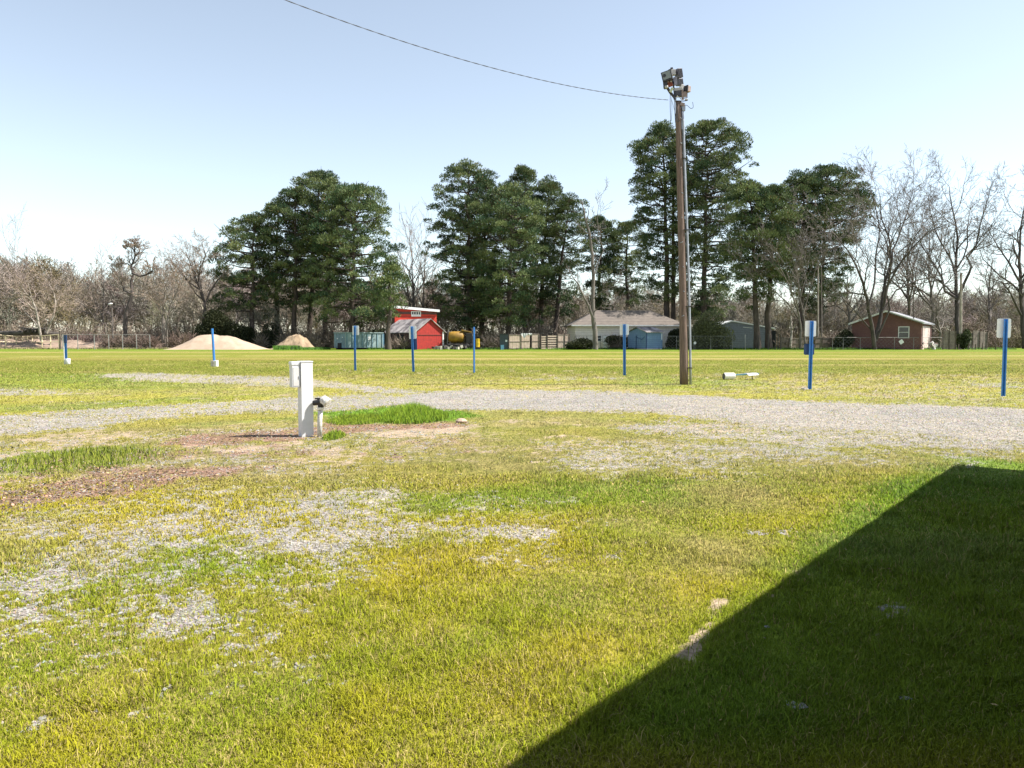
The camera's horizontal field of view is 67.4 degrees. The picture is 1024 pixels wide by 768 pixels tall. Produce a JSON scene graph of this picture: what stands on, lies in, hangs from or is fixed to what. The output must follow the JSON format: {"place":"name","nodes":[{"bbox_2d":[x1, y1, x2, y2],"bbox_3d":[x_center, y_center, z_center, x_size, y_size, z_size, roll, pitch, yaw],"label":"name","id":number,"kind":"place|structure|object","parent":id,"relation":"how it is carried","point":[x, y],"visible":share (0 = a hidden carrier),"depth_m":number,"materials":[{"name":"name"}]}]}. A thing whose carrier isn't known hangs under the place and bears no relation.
{"place":"outdoors","nodes":[
{"label":"outdoors","id":0,"kind":"place"},
{"bbox_2d":[0,339,168,347],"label":"dirt bank","id":1,"kind":"structure","parent":0,"point":[31,344],"depth_m":130.78,"materials":[{"name":"soil"}]},
{"bbox_2d":[0,327,58,335],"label":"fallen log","id":2,"kind":"object","parent":1,"relation":"on","point":[28,331],"visible":0.94,"depth_m":130.51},
{"bbox_2d":[0,264,83,340],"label":"bare tree","id":3,"kind":"object","parent":1,"relation":"on","point":[64,304],"visible":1,"depth_m":128.91,"materials":[{"name":"brown plant"}]},
{"bbox_2d":[0,346,1023,767],"bbox_3d":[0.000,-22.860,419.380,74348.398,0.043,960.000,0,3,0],"label":"ground","id":4,"kind":"structure","parent":0,"point":[462,356],"depth_m":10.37,"materials":[{"name":"plant"}]},
{"bbox_2d":[0,204,39,326],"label":"bare tree","id":5,"kind":"object","parent":4,"relation":"on","point":[12,252],"visible":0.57,"depth_m":158.09,"materials":[{"name":"brown plant"}]},
{"bbox_2d":[0,334,58,347],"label":"pipe fence","id":6,"kind":"object","parent":4,"relation":"on","point":[50,341],"visible":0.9,"depth_m":129.24,"materials":[{"name":"metal"}]},
{"bbox_2d":[63,335,70,363],"bbox_3d":[-28.412,-2.194,49.016,0.374,1.872,0.317,-2,4,-30],"label":"sign post","id":7,"kind":"object","parent":4,"relation":"on","point":[67,361],"visible":0.86,"depth_m":49.02,"materials":[{"name":"blue plastic"}]},
{"bbox_2d":[0,444,166,474],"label":"grass tuft","id":8,"kind":"object","parent":4,"relation":"on","point":[99,449],"visible":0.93,"depth_m":10.07,"materials":[{"name":"plant"}]},
{"bbox_2d":[61,327,105,341],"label":"brush","id":9,"kind":"object","parent":4,"relation":"on","point":[81,338],"visible":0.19,"depth_m":133.59,"materials":[{"name":"brown plant"}]},
{"bbox_2d":[0,347,170,348],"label":"weeds","id":10,"kind":"object","parent":4,"relation":"on","point":[84,348],"visible":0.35,"depth_m":123.27,"materials":[{"name":"green plant"}]},
{"bbox_2d":[64,234,135,332],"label":"bare tree","id":11,"kind":"object","parent":4,"relation":"on","point":[99,297],"visible":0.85,"depth_m":151.30,"materials":[{"name":"brown plant"}]},
{"bbox_2d":[62,334,149,348],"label":"chain link fence","id":12,"kind":"object","parent":4,"relation":"on","point":[104,341],"visible":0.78,"depth_m":121.54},
{"bbox_2d":[106,235,164,338],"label":"bare tree","id":13,"kind":"object","parent":4,"relation":"on","point":[136,244],"visible":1,"depth_m":133.50,"materials":[{"name":"brown plant"}]},
{"bbox_2d":[92,329,195,348],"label":"brush","id":14,"kind":"object","parent":4,"relation":"on","point":[154,343],"visible":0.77,"depth_m":126.66,"materials":[{"name":"brown plant"}]},
{"bbox_2d":[127,248,196,347],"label":"bare tree","id":15,"kind":"object","parent":4,"relation":"on","point":[161,303],"visible":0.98,"depth_m":132.46,"materials":[{"name":"brown plant"}]},
{"bbox_2d":[144,230,232,324],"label":"bare tree","id":16,"kind":"object","parent":4,"relation":"on","point":[192,262],"visible":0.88,"depth_m":136.25,"materials":[{"name":"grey plant"}]},
{"bbox_2d":[190,307,230,336],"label":"evergreen bush","id":17,"kind":"object","parent":4,"relation":"on","point":[214,319],"visible":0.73,"depth_m":134.23,"materials":[{"name":"green plant"}]},
{"bbox_2d":[211,328,218,366],"bbox_3d":[-17.516,-2.139,45.189,0.350,2.248,0.340,0,3,0],"label":"sign post","id":18,"kind":"object","parent":4,"relation":"on","point":[214,362],"visible":0.91,"depth_m":45.12,"materials":[{"name":"metal"}]},
{"bbox_2d":[164,334,266,349],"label":"sand pile","id":19,"kind":"object","parent":4,"relation":"on","point":[202,342],"visible":0.98,"depth_m":118.68,"materials":[{"name":"sand"}]},
{"bbox_2d":[216,319,258,344],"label":"evergreen bush","id":20,"kind":"object","parent":4,"relation":"on","point":[246,334],"visible":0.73,"depth_m":135.19,"materials":[{"name":"green plant"}]},
{"bbox_2d":[206,211,283,330],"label":"pine tree","id":21,"kind":"object","parent":4,"relation":"on","point":[241,278],"visible":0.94,"depth_m":138.43,"materials":[{"name":"green plant"}]},
{"bbox_2d":[253,323,279,347],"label":"evergreen bush","id":22,"kind":"object","parent":4,"relation":"on","point":[271,337],"visible":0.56,"depth_m":137.14,"materials":[{"name":"green plant"}]},
{"bbox_2d":[237,200,303,331],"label":"pine tree","id":23,"kind":"object","parent":4,"relation":"on","point":[266,261],"visible":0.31,"depth_m":143.17,"materials":[{"name":"green plant"}]},
{"bbox_2d":[273,345,300,349],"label":"weeds","id":24,"kind":"object","parent":4,"relation":"on","point":[285,347],"visible":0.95,"depth_m":116.55,"materials":[{"name":"green plant"}]},
{"bbox_2d":[267,334,313,349],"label":"dirt pile","id":25,"kind":"object","parent":4,"relation":"on","point":[299,340],"visible":0.68,"depth_m":119.92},
{"bbox_2d":[259,185,331,335],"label":"pine tree","id":26,"kind":"object","parent":4,"relation":"on","point":[297,194],"visible":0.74,"depth_m":138.99,"materials":[{"name":"green plant"}]},
{"bbox_2d":[289,361,313,436],"bbox_3d":[-3.467,0.254,12.636,0.351,1.262,0.209,-2,4,-32],"label":"utility pedestal","id":27,"kind":"object","parent":4,"relation":"on","point":[301,375],"visible":0.97,"depth_m":12.58,"materials":[{"name":"white paint"}]},
{"bbox_2d":[275,169,348,333],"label":"pine tree","id":28,"kind":"object","parent":4,"relation":"on","point":[315,176],"visible":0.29,"depth_m":143.00,"materials":[{"name":"green plant"}]},
{"bbox_2d":[296,347,330,349],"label":"weeds","id":29,"kind":"object","parent":4,"relation":"on","point":[314,348],"visible":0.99,"depth_m":117.31,"materials":[{"name":"green plant"}]},
{"bbox_2d":[312,396,330,436],"bbox_3d":[-3.117,0.554,12.609,0.309,0.726,0.159,1,4,21],"label":"yard hydrant","id":30,"kind":"object","parent":4,"relation":"on","point":[322,402],"visible":0.96,"depth_m":12.58,"materials":[{"name":"plastic"}]},
{"bbox_2d":[291,177,364,347],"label":"pine tree","id":31,"kind":"object","parent":4,"relation":"on","point":[331,183],"visible":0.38,"depth_m":137.94,"materials":[{"name":"green plant"}]},
{"bbox_2d":[322,429,345,440],"bbox_3d":[-2.924,0.802,12.630,0.365,0.163,0.976,0,3,0],"label":"grass tuft","id":32,"kind":"object","parent":4,"relation":"on","point":[334,435],"visible":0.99,"depth_m":12.46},
{"bbox_2d":[300,181,406,331],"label":"pine tree","id":33,"kind":"object","parent":4,"relation":"on","point":[353,194],"visible":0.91,"depth_m":133.81,"materials":[{"name":"green plant"}]},
{"bbox_2d":[326,412,382,424],"bbox_3d":[-3.058,0.648,15.134,1.131,0.165,1.788,0,3,0],"label":"grass tuft","id":34,"kind":"object","parent":4,"relation":"on","point":[362,418],"visible":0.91,"depth_m":14.80,"materials":[{"name":"plant"}]},
{"bbox_2d":[352,326,358,370],"bbox_3d":[-7.962,-1.820,39.045,0.400,2.286,0.088,2,4,26],"label":"sign post","id":35,"kind":"object","parent":4,"relation":"on","point":[355,330],"visible":1,"depth_m":39.01,"materials":[{"name":"metal"}]},
{"bbox_2d":[333,332,383,349],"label":"dumpster","id":36,"kind":"object","parent":4,"relation":"on","point":[345,340],"visible":0.94,"depth_m":120.83,"materials":[{"name":"paint"}]},
{"bbox_2d":[368,254,411,349],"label":"pine tree","id":37,"kind":"object","parent":4,"relation":"on","point":[392,267],"visible":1,"depth_m":117.84,"materials":[{"name":"green plant"}]},
{"bbox_2d":[377,203,439,306],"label":"bare tree","id":38,"kind":"object","parent":4,"relation":"on","point":[413,295],"visible":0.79,"depth_m":148.82,"materials":[{"name":"grey plant"}]},
{"bbox_2d":[383,306,439,324],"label":"red barn","id":39,"kind":"structure","parent":4,"relation":"on","point":[416,313],"depth_m":129.88,"materials":[{"name":"wood"}]},
{"bbox_2d":[409,326,416,371],"bbox_3d":[-4.866,-1.721,37.783,0.410,2.237,0.103,-1,3,20],"label":"sign post","id":40,"kind":"object","parent":4,"relation":"on","point":[412,334],"visible":1,"depth_m":37.76,"materials":[{"name":"metal"}]},
{"bbox_2d":[379,401,448,423],"bbox_3d":[-1.972,0.508,15.566,1.427,0.396,2.332,0,3,0],"label":"grass tuft","id":41,"kind":"object","parent":4,"relation":"on","point":[414,413],"visible":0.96,"depth_m":15.05,"materials":[{"name":"plant"}]},
{"bbox_2d":[385,318,446,349],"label":"red shed","id":42,"kind":"structure","parent":4,"relation":"on","point":[430,332],"depth_m":121.31,"materials":[{"name":"wood"}]},
{"bbox_2d":[399,202,448,308],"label":"bare tree","id":43,"kind":"object","parent":4,"relation":"on","point":[427,294],"visible":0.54,"depth_m":155.34,"materials":[{"name":"grey plant"}]},
{"bbox_2d":[432,345,466,349],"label":"scrap heap","id":44,"kind":"object","parent":4,"relation":"on","point":[446,347],"visible":0.98,"depth_m":118.78,"materials":[{"name":"metal"}]},
{"bbox_2d":[447,328,472,348],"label":"farm machine","id":45,"kind":"object","parent":4,"relation":"on","point":[456,337],"visible":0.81,"depth_m":121.03,"materials":[{"name":"yellow paint"}]},
{"bbox_2d":[418,158,509,343],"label":"pine tree","id":46,"kind":"object","parent":4,"relation":"on","point":[468,209],"visible":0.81,"depth_m":139.00,"materials":[{"name":"green plant"}]},
{"bbox_2d":[442,167,518,347],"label":"pine tree","id":47,"kind":"object","parent":4,"relation":"on","point":[472,221],"visible":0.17,"depth_m":143.34,"materials":[{"name":"green plant"}]},
{"bbox_2d":[500,334,507,349],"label":"storage cabinet","id":48,"kind":"object","parent":4,"relation":"on","point":[504,341],"visible":1,"depth_m":119.60,"materials":[{"name":"metal"}]},
{"bbox_2d":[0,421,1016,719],"bbox_3d":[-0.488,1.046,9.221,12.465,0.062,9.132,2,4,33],"label":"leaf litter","id":49,"kind":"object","parent":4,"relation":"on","point":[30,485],"visible":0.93,"depth_m":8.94,"materials":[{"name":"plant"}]},
{"bbox_2d":[0,311,1021,347],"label":"brush","id":50,"kind":"object","parent":4,"relation":"on","point":[1014,340],"visible":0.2,"depth_m":140.76,"materials":[{"name":"brown plant"}]},
{"bbox_2d":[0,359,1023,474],"bbox_3d":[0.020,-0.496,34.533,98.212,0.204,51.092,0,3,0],"label":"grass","id":51,"kind":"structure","parent":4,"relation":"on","point":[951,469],"depth_m":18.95,"materials":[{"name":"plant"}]},
{"bbox_2d":[0,251,1023,347],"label":"woodland","id":52,"kind":"object","parent":4,"relation":"on","point":[192,308],"visible":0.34,"depth_m":157.99,"materials":[{"name":"brown plant"}]},
{"bbox_2d":[469,181,554,345],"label":"pine tree","id":53,"kind":"object","parent":4,"relation":"on","point":[512,196],"visible":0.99,"depth_m":135.76,"materials":[{"name":"green plant"}]},
{"bbox_2d":[509,334,539,348],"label":"board fence","id":54,"kind":"object","parent":4,"relation":"on","point":[518,340],"visible":0.86,"depth_m":120.63,"materials":[{"name":"brown wood"}]},
{"bbox_2d":[503,164,546,331],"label":"pine tree","id":55,"kind":"object","parent":4,"relation":"on","point":[525,175],"visible":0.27,"depth_m":149.88,"materials":[{"name":"green plant"}]},
{"bbox_2d":[517,174,574,338],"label":"pine tree","id":56,"kind":"object","parent":4,"relation":"on","point":[551,188],"visible":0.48,"depth_m":146.66,"materials":[{"name":"green plant"}]},
{"bbox_2d":[253,327,851,348],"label":"brush","id":57,"kind":"object","parent":4,"relation":"on","point":[396,344],"visible":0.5,"depth_m":126.69,"materials":[{"name":"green plant"}]},
{"bbox_2d":[541,334,569,348],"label":"board fence","id":58,"kind":"object","parent":4,"relation":"on","point":[561,342],"visible":0.93,"depth_m":121.12,"materials":[{"name":"brown wood"}]},
{"bbox_2d":[533,192,598,346],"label":"pine tree","id":59,"kind":"object","parent":4,"relation":"on","point":[568,203],"visible":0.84,"depth_m":144.65,"materials":[{"name":"green plant"}]},
{"bbox_2d":[565,338,592,349],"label":"evergreen bush","id":60,"kind":"object","parent":4,"relation":"on","point":[578,343],"visible":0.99,"depth_m":118.51,"materials":[{"name":"green plant"}]},
{"bbox_2d":[558,177,636,349],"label":"bare tree","id":61,"kind":"object","parent":4,"relation":"on","point":[592,310],"visible":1,"depth_m":115.51,"materials":[{"name":"grey plant"}]},
{"bbox_2d":[579,214,624,309],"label":"pine tree","id":62,"kind":"object","parent":4,"relation":"on","point":[605,266],"visible":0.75,"depth_m":153.52,"materials":[{"name":"green plant"}]},
{"bbox_2d":[604,335,627,347],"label":"evergreen bush","id":63,"kind":"object","parent":4,"relation":"on","point":[610,338],"visible":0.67,"depth_m":122.41,"materials":[{"name":"green plant"}]},
{"bbox_2d":[563,310,678,347],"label":"white house","id":64,"kind":"structure","parent":4,"relation":"on","point":[608,322],"depth_m":126.78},
{"bbox_2d":[620,324,628,375],"bbox_3d":[4.959,-1.508,33.870,0.400,2.266,0.088,0,3,9],"label":"sign post","id":65,"kind":"object","parent":4,"relation":"on","point":[624,330],"visible":1,"depth_m":33.84,"materials":[{"name":"metal"}]},
{"bbox_2d":[596,219,653,309],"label":"pine tree","id":66,"kind":"object","parent":4,"relation":"on","point":[627,260],"visible":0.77,"depth_m":155.41,"materials":[{"name":"green plant"}]},
{"bbox_2d":[628,327,664,349],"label":"blue shed","id":67,"kind":"structure","parent":4,"relation":"on","point":[647,338],"depth_m":119.57,"materials":[{"name":"metal"}]},
{"bbox_2d":[633,335,640,347],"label":"door","id":68,"kind":"structure","parent":67,"relation":"in","point":[636,341],"depth_m":120.18,"materials":[{"name":"blue"}]},
{"bbox_2d":[627,119,702,319],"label":"pine tree","id":69,"kind":"object","parent":4,"relation":"on","point":[660,133],"visible":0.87,"depth_m":136.03,"materials":[{"name":"green plant"}]},
{"bbox_2d":[665,328,678,347],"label":"evergreen bush","id":70,"kind":"object","parent":4,"relation":"on","point":[672,334],"visible":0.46,"depth_m":123.18,"materials":[{"name":"green plant"}]},
{"bbox_2d":[661,67,692,384],"bbox_3d":[5.711,-5.428,26.780,1.257,11.025,0.444,-1,3,-14],"label":"light pole","id":71,"kind":"object","parent":4,"relation":"on","point":[669,79],"visible":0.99,"depth_m":26.72,"materials":[{"name":"brown wood"}]},
{"bbox_2d":[366,347,1014,349],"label":"weeds","id":72,"kind":"object","parent":4,"relation":"on","point":[498,348],"visible":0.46,"depth_m":120.54,"materials":[{"name":"green plant"}]},
{"bbox_2d":[677,309,735,349],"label":"evergreen bush","id":73,"kind":"object","parent":4,"relation":"on","point":[706,332],"visible":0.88,"depth_m":119.94,"materials":[{"name":"green plant"}]},
{"bbox_2d":[659,117,759,319],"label":"pine tree","id":74,"kind":"object","parent":4,"relation":"on","point":[727,158],"visible":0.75,"depth_m":132.96,"materials":[{"name":"green plant"}]},
{"bbox_2d":[722,373,758,379],"bbox_3d":[9.081,-0.310,30.439,1.455,0.280,0.465,0,3,-7],"label":"fallen sign post","id":75,"kind":"object","parent":4,"relation":"on","point":[727,376],"visible":0.97,"depth_m":30.29,"materials":[{"name":"white plastic"}]},
{"bbox_2d":[716,320,775,348],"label":"grey barn","id":76,"kind":"structure","parent":4,"relation":"on","point":[743,334],"depth_m":127.47,"materials":[{"name":"metal"}]},
{"bbox_2d":[719,177,789,348],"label":"pine tree","id":77,"kind":"object","parent":4,"relation":"on","point":[745,190],"visible":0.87,"depth_m":118.60,"materials":[{"name":"green plant"}]},
{"bbox_2d":[736,183,804,348],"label":"pine tree","id":78,"kind":"object","parent":4,"relation":"on","point":[775,189],"visible":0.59,"depth_m":118.95,"materials":[{"name":"green plant"}]},
{"bbox_2d":[789,304,797,347],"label":"bare tree","id":79,"kind":"object","parent":4,"relation":"on","point":[791,335],"visible":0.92,"depth_m":124.56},
{"bbox_2d":[725,184,876,347],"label":"bare tree","id":80,"kind":"object","parent":4,"relation":"on","point":[798,269],"visible":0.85,"depth_m":117.71,"materials":[{"name":"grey plant"}]},
{"bbox_2d":[781,337,831,347],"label":"board fence","id":81,"kind":"object","parent":4,"relation":"on","point":[820,342],"visible":0.62,"depth_m":125.72,"materials":[{"name":"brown wood"}]},
{"bbox_2d":[802,321,815,388],"bbox_3d":[9.480,-0.922,24.508,0.413,2.186,0.236,0,3,-3],"label":"sign post","id":82,"kind":"object","parent":4,"relation":"on","point":[810,329],"visible":0.97,"depth_m":24.47,"materials":[{"name":"metal"}]},
{"bbox_2d":[776,168,846,334],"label":"pine tree","id":83,"kind":"object","parent":4,"relation":"on","point":[802,182],"visible":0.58,"depth_m":138.53,"materials":[{"name":"green plant"}]},
{"bbox_2d":[815,261,820,336],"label":"utility pole","id":84,"kind":"object","parent":4,"relation":"on","point":[817,300],"visible":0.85,"depth_m":126.32,"materials":[{"name":"brown wood"}]},
{"bbox_2d":[775,163,881,336],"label":"pine tree","id":85,"kind":"object","parent":4,"relation":"on","point":[828,170],"visible":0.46,"depth_m":140.14,"materials":[{"name":"green plant"}]},
{"bbox_2d":[831,329,854,347],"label":"evergreen bush","id":86,"kind":"object","parent":4,"relation":"on","point":[847,342],"visible":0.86,"depth_m":122.84,"materials":[{"name":"green plant"}]},
{"bbox_2d":[815,244,881,330],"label":"bare tree","id":87,"kind":"object","parent":4,"relation":"on","point":[850,311],"visible":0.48,"depth_m":149.29,"materials":[{"name":"grey plant"}]},
{"bbox_2d":[832,337,941,349],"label":"chain link fence","id":88,"kind":"object","parent":4,"relation":"on","point":[894,344],"visible":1,"depth_m":118.26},
{"bbox_2d":[848,310,934,349],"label":"brick house","id":89,"kind":"structure","parent":4,"relation":"on","point":[896,324],"depth_m":120.53,"materials":[{"name":"red brick"}]},
{"bbox_2d":[898,326,909,336],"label":"window","id":90,"kind":"structure","parent":89,"relation":"in","point":[903,331],"depth_m":119.39,"materials":[{"name":"white glass"}]},
{"bbox_2d":[922,326,929,349],"bbox_3d":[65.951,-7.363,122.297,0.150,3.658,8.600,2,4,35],"label":"door","id":91,"kind":"structure","parent":89,"relation":"in","point":[925,329],"depth_m":121.66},
{"bbox_2d":[799,143,1007,349],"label":"bare tree","id":92,"kind":"object","parent":4,"relation":"on","point":[875,334],"visible":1,"depth_m":117.46,"materials":[{"name":"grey plant"}]},
{"bbox_2d":[860,168,960,315],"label":"bare tree","id":93,"kind":"object","parent":4,"relation":"on","point":[909,299],"visible":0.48,"depth_m":148.71,"materials":[{"name":"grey plant"}]},
{"bbox_2d":[856,175,982,347],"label":"bare tree","id":94,"kind":"object","parent":4,"relation":"on","point":[916,287],"visible":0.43,"depth_m":145.37,"materials":[{"name":"grey plant"}]},
{"bbox_2d":[914,274,950,347],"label":"bare tree","id":95,"kind":"object","parent":4,"relation":"on","point":[938,328],"visible":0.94,"depth_m":139.68,"materials":[{"name":"grey plant"}]},
{"bbox_2d":[942,331,956,349],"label":"board fence","id":96,"kind":"object","parent":4,"relation":"on","point":[949,338],"visible":1,"depth_m":117.57,"materials":[{"name":"grey wood"}]},
{"bbox_2d":[894,149,1022,347],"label":"bare tree","id":97,"kind":"object","parent":4,"relation":"on","point":[955,296],"visible":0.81,"depth_m":131.62,"materials":[{"name":"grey plant"}]},
{"bbox_2d":[959,272,961,349],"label":"utility pole","id":98,"kind":"object","parent":4,"relation":"on","point":[960,317],"visible":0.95,"depth_m":118.41,"materials":[{"name":"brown wood"}]},
{"bbox_2d":[956,328,971,349],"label":"evergreen bush","id":99,"kind":"object","parent":4,"relation":"on","point":[965,339],"visible":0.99,"depth_m":118.28,"materials":[{"name":"green plant"}]},
{"bbox_2d":[969,330,987,347],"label":"board fence","id":100,"kind":"object","parent":4,"relation":"on","point":[978,338],"visible":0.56,"depth_m":123.46,"materials":[{"name":"grey wood"}]},
{"bbox_2d":[958,209,1017,331],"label":"bare tree","id":101,"kind":"object","parent":4,"relation":"on","point":[988,303],"visible":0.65,"depth_m":149.29,"materials":[{"name":"grey plant"}]},
{"bbox_2d":[962,165,1023,348],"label":"bare tree","id":102,"kind":"object","parent":4,"relation":"on","point":[1020,280],"visible":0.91,"depth_m":127.79,"materials":[{"name":"grey plant"}]},
{"bbox_2d":[996,319,1010,395],"bbox_3d":[13.766,-0.741,21.500,0.400,2.175,0.088,0,3,-2],"label":"sign post","id":103,"kind":"object","parent":4,"relation":"on","point":[1004,329],"visible":0.97,"depth_m":21.48,"materials":[{"name":"metal"}]},
{"bbox_2d":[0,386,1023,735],"bbox_3d":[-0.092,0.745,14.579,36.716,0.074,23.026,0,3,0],"label":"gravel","id":104,"kind":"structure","parent":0,"point":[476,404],"depth_m":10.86,"materials":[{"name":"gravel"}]},
{"bbox_2d":[0,0,1023,335],"label":"sky","id":105,"kind":"structure","parent":0,"point":[153,120],"materials":[{"name":"blue"}]},
{"bbox_3d":[-19.158,-5.035,2.611,0.331,13.049,0.350,0,3,0],"label":"utility pole","id":106,"kind":"object","parent":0,"visible":0},
{"bbox_2d":[285,0,665,99],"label":"overhead cable","id":107,"kind":"object","parent":106,"relation":"attached to","point":[459,58],"visible":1,"depth_m":19.87,"materials":[{"name":"black metal"}]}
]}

